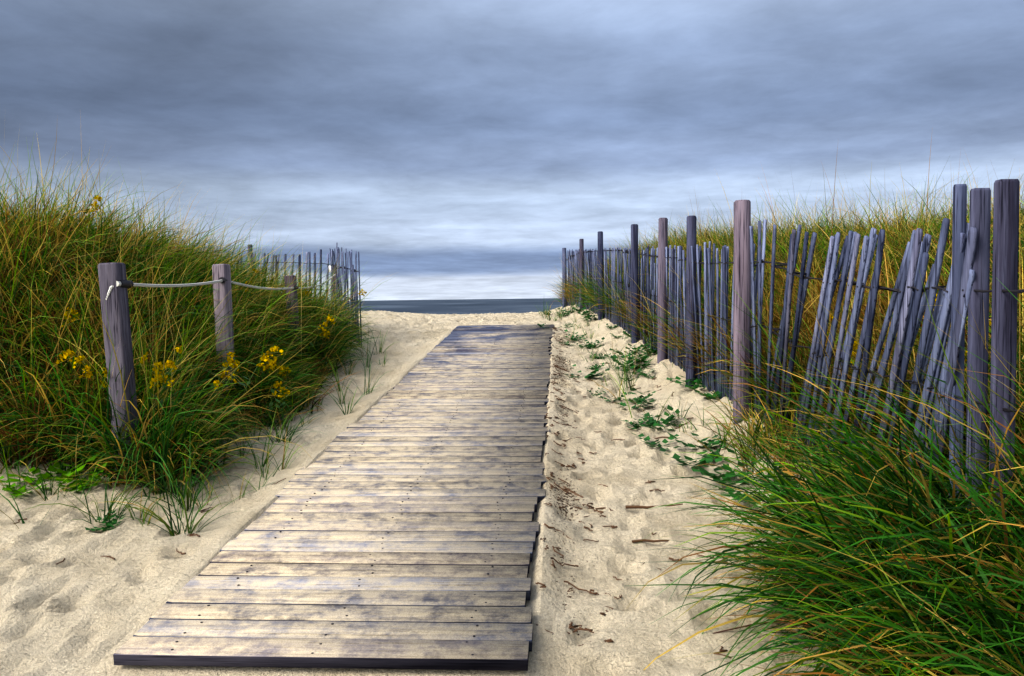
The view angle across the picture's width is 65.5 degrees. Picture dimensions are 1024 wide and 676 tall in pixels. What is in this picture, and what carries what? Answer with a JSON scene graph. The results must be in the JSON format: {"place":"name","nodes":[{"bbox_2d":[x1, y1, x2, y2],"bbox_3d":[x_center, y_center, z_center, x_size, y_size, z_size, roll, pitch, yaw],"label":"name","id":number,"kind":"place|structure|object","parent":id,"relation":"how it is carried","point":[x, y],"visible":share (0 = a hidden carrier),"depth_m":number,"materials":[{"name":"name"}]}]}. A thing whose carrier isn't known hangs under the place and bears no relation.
{"place":"outdoors","nodes":[
{"label":"outdoors","id":0,"kind":"place"},
{"bbox_2d":[328,298,561,313],"bbox_3d":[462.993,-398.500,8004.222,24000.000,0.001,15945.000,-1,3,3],"label":"sea water","id":1,"kind":"structure","parent":0,"point":[470,306],"depth_m":432.69,"materials":[{"name":"blue liquid"}]},
{"bbox_2d":[0,304,893,675],"bbox_3d":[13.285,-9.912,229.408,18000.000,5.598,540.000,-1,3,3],"label":"ground","id":2,"kind":"structure","parent":0,"point":[84,608],"depth_m":3.71,"materials":[{"name":"beige sand"}]},
{"bbox_2d":[0,128,395,516],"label":"dune grass","id":3,"kind":"structure","parent":2,"relation":"on","point":[67,411],"depth_m":5.81,"materials":[{"name":"green plant"}]},
{"bbox_2d":[98,262,338,479],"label":"wooden posts","id":4,"kind":"object","parent":2,"relation":"on","point":[115,304],"visible":0.57,"depth_m":4.70,"materials":[{"name":"grey wood"}]},
{"bbox_2d":[120,277,298,289],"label":"rope holes","id":5,"kind":"object","parent":4,"relation":"attached to","point":[127,283],"visible":0.69,"depth_m":4.75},
{"bbox_2d":[105,274,335,299],"bbox_3d":[-2.372,-0.399,8.366,0.318,0.799,7.458,-1,3,-2],"label":"rope","id":6,"kind":"object","parent":4,"relation":"attached to","point":[118,283],"visible":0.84,"depth_m":5.62,"materials":[{"name":"beige fabric"}]},
{"bbox_2d":[196,243,361,345],"bbox_3d":[-4.985,-0.670,12.485,7.553,1.617,1.595,1,3,26],"label":"sand fence","id":7,"kind":"object","parent":2,"relation":"on","point":[339,279],"visible":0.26,"depth_m":11.54,"materials":[{"name":"grey wood"}]},
{"bbox_2d":[265,262,361,331],"bbox_3d":[-5.002,-0.807,12.453,7.517,1.388,1.524,1,3,26],"label":"fence wire","id":8,"kind":"object","parent":7,"relation":"attached to","point":[320,263],"visible":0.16,"depth_m":12.15,"materials":[{"name":"grey metal"}]},
{"bbox_2d":[113,324,554,670],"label":"boardwalk","id":9,"kind":"structure","parent":2,"relation":"on","point":[415,602],"depth_m":3.44,"materials":[{"name":"brown wood"}]},
{"bbox_2d":[171,325,538,654],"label":"deck nails","id":10,"kind":"object","parent":9,"relation":"on","point":[401,509],"visible":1,"depth_m":3.89,"materials":[{"name":"grey metal"}]},
{"bbox_2d":[0,289,731,535],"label":"grass shoots","id":11,"kind":"object","parent":2,"relation":"on","point":[186,495],"depth_m":4.39,"materials":[{"name":"green plant"}]},
{"bbox_2d":[0,306,779,531],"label":"creeping plants","id":12,"kind":"object","parent":2,"relation":"on","point":[651,421],"visible":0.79,"depth_m":4.92,"materials":[{"name":"green plant"}]},
{"bbox_2d":[13,327,781,658],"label":"drift twigs","id":13,"kind":"object","parent":2,"relation":"on","point":[565,489],"visible":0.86,"depth_m":4.07,"materials":[{"name":"brown"}]},
{"bbox_2d":[28,195,990,446],"bbox_3d":[-0.586,-0.261,6.377,6.821,2.014,7.055,-1,3,3],"label":"goldenrod","id":14,"kind":"object","parent":2,"relation":"on","point":[67,353],"depth_m":5.44,"materials":[{"name":"yellow plant"}]},
{"bbox_2d":[0,117,1023,480],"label":"grass seed stalks","id":15,"kind":"object","parent":2,"relation":"on","point":[340,259],"depth_m":6.50,"materials":[{"name":"beige plant"}]},
{"bbox_2d":[540,158,1023,648],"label":"dune grass","id":16,"kind":"structure","parent":2,"relation":"on","point":[898,237],"depth_m":5.78,"materials":[{"name":"green plant"}]},
{"bbox_2d":[562,179,1019,553],"bbox_3d":[1.399,-0.345,9.620,0.267,2.403,14.564,-1,3,-2],"label":"sand fence","id":17,"kind":"object","parent":2,"relation":"on","point":[969,271],"visible":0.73,"depth_m":3.63,"materials":[{"name":"grey wood"}]},
{"bbox_2d":[565,249,1023,515],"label":"fence wire","id":18,"kind":"object","parent":17,"relation":"attached to","point":[795,273],"visible":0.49,"depth_m":3.97,"materials":[{"name":"black metal"}]},
{"bbox_2d":[626,287,1023,675],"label":"grass","id":19,"kind":"structure","parent":2,"relation":"on","point":[874,590],"depth_m":2.43,"materials":[{"name":"green plant"}]},
{"bbox_2d":[0,0,1023,300],"label":"sky","id":20,"kind":"structure","parent":0,"point":[457,147],"materials":[{"name":"grey"}]}
]}

